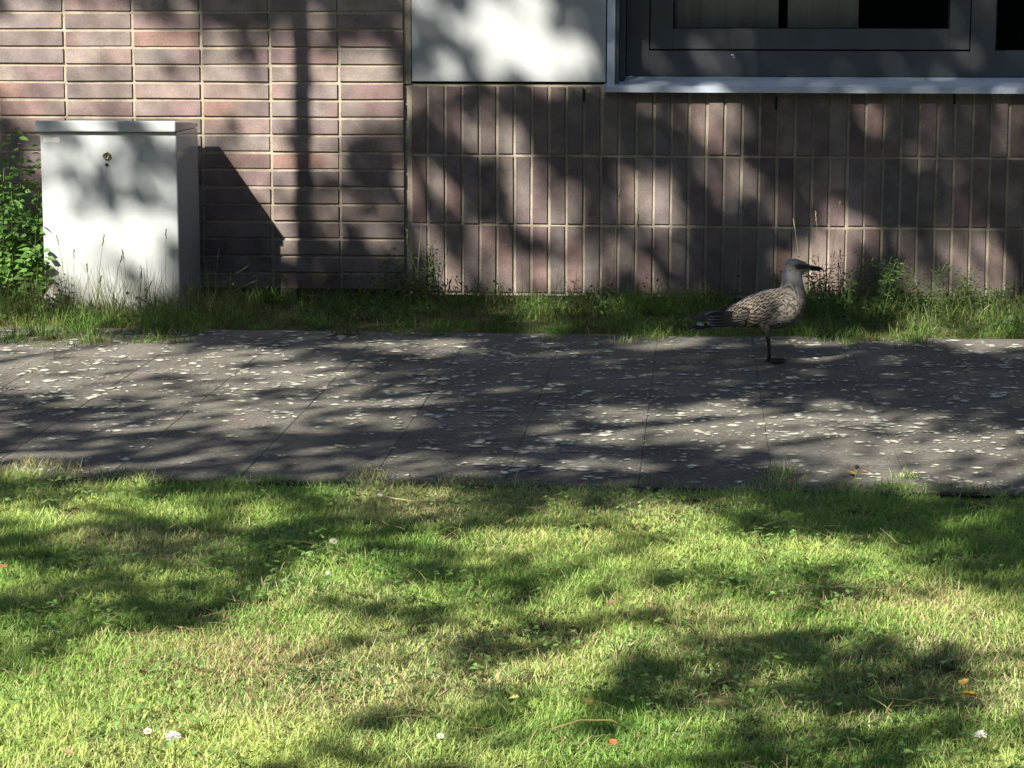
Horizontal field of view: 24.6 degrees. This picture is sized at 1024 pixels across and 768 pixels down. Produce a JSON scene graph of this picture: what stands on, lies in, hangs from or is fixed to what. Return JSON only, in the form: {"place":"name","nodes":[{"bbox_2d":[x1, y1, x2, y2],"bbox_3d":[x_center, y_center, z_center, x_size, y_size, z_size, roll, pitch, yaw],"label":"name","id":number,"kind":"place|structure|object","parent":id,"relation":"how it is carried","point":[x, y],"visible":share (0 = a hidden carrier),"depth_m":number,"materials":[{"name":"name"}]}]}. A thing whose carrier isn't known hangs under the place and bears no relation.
{"place":"outdoors","nodes":[
{"label":"outdoors","id":0,"kind":"place"},
{"bbox_2d":[0,327,1023,497],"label":"pavement","id":1,"kind":"structure","parent":0,"point":[574,409],"depth_m":6.18,"materials":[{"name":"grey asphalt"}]},
{"bbox_2d":[335,444,361,446],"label":"dry stem","id":2,"kind":"object","parent":1,"relation":"on","point":[347,446],"visible":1,"depth_m":5.63,"materials":[{"name":"beige plant"}]},
{"bbox_2d":[686,259,822,363],"bbox_3d":[0.716,-0.220,6.972,0.403,0.308,0.107,1,9,4],"label":"gull","id":3,"kind":"object","parent":1,"relation":"on","point":[769,310],"visible":1,"depth_m":6.93,"materials":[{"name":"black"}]},
{"bbox_2d":[0,295,1023,767],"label":"ground","id":4,"kind":"structure","parent":0,"point":[366,699],"depth_m":4.08,"materials":[{"name":"green plant"}]},
{"bbox_2d":[0,127,55,308],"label":"leafy shrub","id":5,"kind":"object","parent":4,"relation":"on","point":[17,245],"visible":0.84,"depth_m":8.23,"materials":[{"name":"green plant"}]},
{"bbox_2d":[26,273,74,315],"bbox_3d":[-1.578,-0.309,8.076,0.169,0.152,0.144,1,9,4],"label":"weed clump","id":6,"kind":"object","parent":4,"relation":"on","point":[61,295],"visible":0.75,"depth_m":8.06,"materials":[{"name":"green plant"}]},
{"bbox_2d":[44,284,63,311],"bbox_3d":[-1.588,-0.292,8.141,0.065,0.112,0.061,1,9,4],"label":"stone","id":7,"kind":"object","parent":4,"relation":"on","point":[51,292],"visible":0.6,"depth_m":8.12,"materials":[{"name":"beige stone"}]},
{"bbox_2d":[63,749,72,753],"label":"fallen leaf","id":8,"kind":"object","parent":4,"relation":"on","point":[68,751],"visible":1,"depth_m":3.29,"materials":[{"name":"beige plant"}]},
{"bbox_2d":[35,120,200,311],"bbox_3d":[-1.383,-0.586,8.297,0.492,0.703,0.364,1,9,4],"label":"utility cabinet","id":9,"kind":"object","parent":4,"relation":"on","point":[131,188],"visible":0.91,"depth_m":8.13,"materials":[{"name":"metal"}]},
{"bbox_2d":[143,728,151,753],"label":"daisy","id":10,"kind":"object","parent":4,"relation":"on","point":[146,730],"visible":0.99,"depth_m":3.37,"materials":[{"name":"white plant"}]},
{"bbox_2d":[166,730,181,765],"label":"clover flower","id":11,"kind":"object","parent":4,"relation":"on","point":[171,734],"visible":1,"depth_m":3.33,"materials":[{"name":"white plant"}]},
{"bbox_2d":[330,538,337,552],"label":"daisy","id":12,"kind":"object","parent":4,"relation":"on","point":[334,541],"visible":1,"depth_m":4.55,"materials":[{"name":"white plant"}]},
{"bbox_2d":[261,658,441,694],"bbox_3d":[-0.262,0.470,3.718,0.306,0.042,0.208,1,9,4],"label":"dock plant","id":13,"kind":"object","parent":4,"relation":"on","point":[333,679],"visible":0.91,"depth_m":3.74,"materials":[{"name":"green plant"}]},
{"bbox_2d":[406,229,407,258],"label":"grass stalk","id":14,"kind":"object","parent":4,"relation":"on","point":[407,242],"depth_m":8.36,"materials":[{"name":"green plant"}]},
{"bbox_2d":[377,493,444,501],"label":"dry stem","id":15,"kind":"object","parent":4,"relation":"on","point":[380,495],"visible":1,"depth_m":4.92,"materials":[{"name":"white plant"}]},
{"bbox_2d":[377,241,444,303],"bbox_3d":[-0.365,-0.405,8.410,0.266,0.232,0.268,1,9,4],"label":"weed clump","id":16,"kind":"object","parent":4,"relation":"on","point":[426,278],"visible":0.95,"depth_m":8.42,"materials":[{"name":"green plant"}]},
{"bbox_2d":[417,217,422,288],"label":"grass stalk","id":17,"kind":"object","parent":4,"relation":"on","point":[419,247],"depth_m":8.40,"materials":[{"name":"plant"}]},
{"bbox_2d":[422,508,438,510],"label":"dry stem","id":18,"kind":"object","parent":4,"relation":"on","point":[423,509],"visible":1,"depth_m":4.85,"materials":[{"name":"beige plant"}]},
{"bbox_2d":[436,733,443,758],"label":"daisy","id":19,"kind":"object","parent":4,"relation":"on","point":[440,735],"visible":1,"depth_m":3.35,"materials":[{"name":"white plant"}]},
{"bbox_2d":[0,0,1023,302],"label":"brick building","id":20,"kind":"structure","parent":4,"relation":"on","point":[492,140],"depth_m":8.43,"materials":[{"name":"brick"}]},
{"bbox_2d":[664,0,778,76],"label":"curtain","id":21,"kind":"object","parent":20,"relation":"hanging from","point":[731,13],"depth_m":8.59,"materials":[{"name":"grey fabric"}]},
{"bbox_2d":[604,0,1023,93],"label":"window","id":22,"kind":"structure","parent":20,"relation":"in","point":[764,60],"depth_m":8.38,"materials":[{"name":"white metal"}]},
{"bbox_2d":[787,0,858,27],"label":"curtain","id":23,"kind":"object","parent":20,"relation":"hanging from","point":[823,13],"depth_m":8.60,"materials":[{"name":"grey fabric"}]},
{"bbox_2d":[0,253,1023,495],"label":"rough grass","id":24,"kind":"structure","parent":4,"relation":"on","point":[637,306],"depth_m":7.89,"materials":[{"name":"green plant"}]},
{"bbox_2d":[505,280,624,318],"bbox_3d":[0.190,-0.289,8.101,0.411,0.106,0.358,1,9,4],"label":"weed clump","id":25,"kind":"object","parent":4,"relation":"on","point":[597,304],"visible":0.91,"depth_m":8.09,"materials":[{"name":"green plant"}]},
{"bbox_2d":[582,698,592,702],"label":"fallen leaf","id":26,"kind":"object","parent":4,"relation":"on","point":[590,700],"visible":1,"depth_m":3.54,"materials":[{"name":"brown plant"}]},
{"bbox_2d":[552,719,625,728],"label":"dry stem","id":27,"kind":"object","parent":4,"relation":"on","point":[584,720],"visible":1,"depth_m":3.40,"materials":[{"name":"brown plant"}]},
{"bbox_2d":[605,600,616,604],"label":"fallen leaf","id":28,"kind":"object","parent":4,"relation":"on","point":[610,602],"visible":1,"depth_m":4.11,"materials":[{"name":"beige plant"}]},
{"bbox_2d":[609,739,616,743],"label":"fallen leaf","id":29,"kind":"object","parent":4,"relation":"on","point":[612,741],"visible":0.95,"depth_m":3.34,"materials":[{"name":"orange plant"}]},
{"bbox_2d":[612,188,619,292],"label":"grass stalk","id":30,"kind":"object","parent":4,"relation":"on","point":[615,233],"depth_m":8.36,"materials":[{"name":"beige plant"}]},
{"bbox_2d":[734,207,744,290],"bbox_3d":[0.805,-0.458,8.316,0.043,0.367,0.006,6,11,34],"label":"grass stalk","id":31,"kind":"object","parent":4,"relation":"on","point":[738,246],"depth_m":8.32,"materials":[{"name":"beige plant"}]},
{"bbox_2d":[757,277,826,321],"bbox_3d":[0.962,-0.305,8.099,0.249,0.141,0.509,1,9,4],"label":"weed clump","id":32,"kind":"object","parent":4,"relation":"on","point":[813,307],"visible":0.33,"depth_m":7.96,"materials":[{"name":"green plant"}]},
{"bbox_2d":[815,211,819,298],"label":"grass stalk","id":33,"kind":"object","parent":4,"relation":"on","point":[817,237],"depth_m":8.25,"materials":[{"name":"plant"}]},
{"bbox_2d":[828,200,840,297],"bbox_3d":[1.132,-0.456,8.260,0.042,0.382,0.005,7,11,35],"label":"grass stalk","id":34,"kind":"object","parent":4,"relation":"on","point":[834,235],"depth_m":8.24,"materials":[{"name":"plant"}]},
{"bbox_2d":[767,249,909,323],"bbox_3d":[1.125,-0.344,8.081,0.508,0.221,0.605,1,9,4],"label":"weed clump","id":35,"kind":"object","parent":4,"relation":"on","point":[854,283],"visible":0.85,"depth_m":8.12,"materials":[{"name":"green plant"}]},
{"bbox_2d":[866,261,1023,318],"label":"weed clump","id":36,"kind":"object","parent":4,"relation":"on","point":[926,300],"visible":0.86,"depth_m":8.09,"materials":[{"name":"green plant"}]},
{"bbox_2d":[958,678,968,684],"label":"fallen leaf","id":37,"kind":"object","parent":4,"relation":"on","point":[963,681],"visible":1,"depth_m":3.63,"materials":[{"name":"yellow plant"}]},
{"bbox_2d":[961,690,978,694],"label":"fallen leaf","id":38,"kind":"object","parent":4,"relation":"on","point":[971,692],"visible":1,"depth_m":3.57,"materials":[{"name":"yellow plant"}]},
{"bbox_2d":[976,730,986,757],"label":"clover flower","id":39,"kind":"object","parent":4,"relation":"on","point":[981,733],"visible":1,"depth_m":3.34,"materials":[{"name":"white plant"}]}
]}

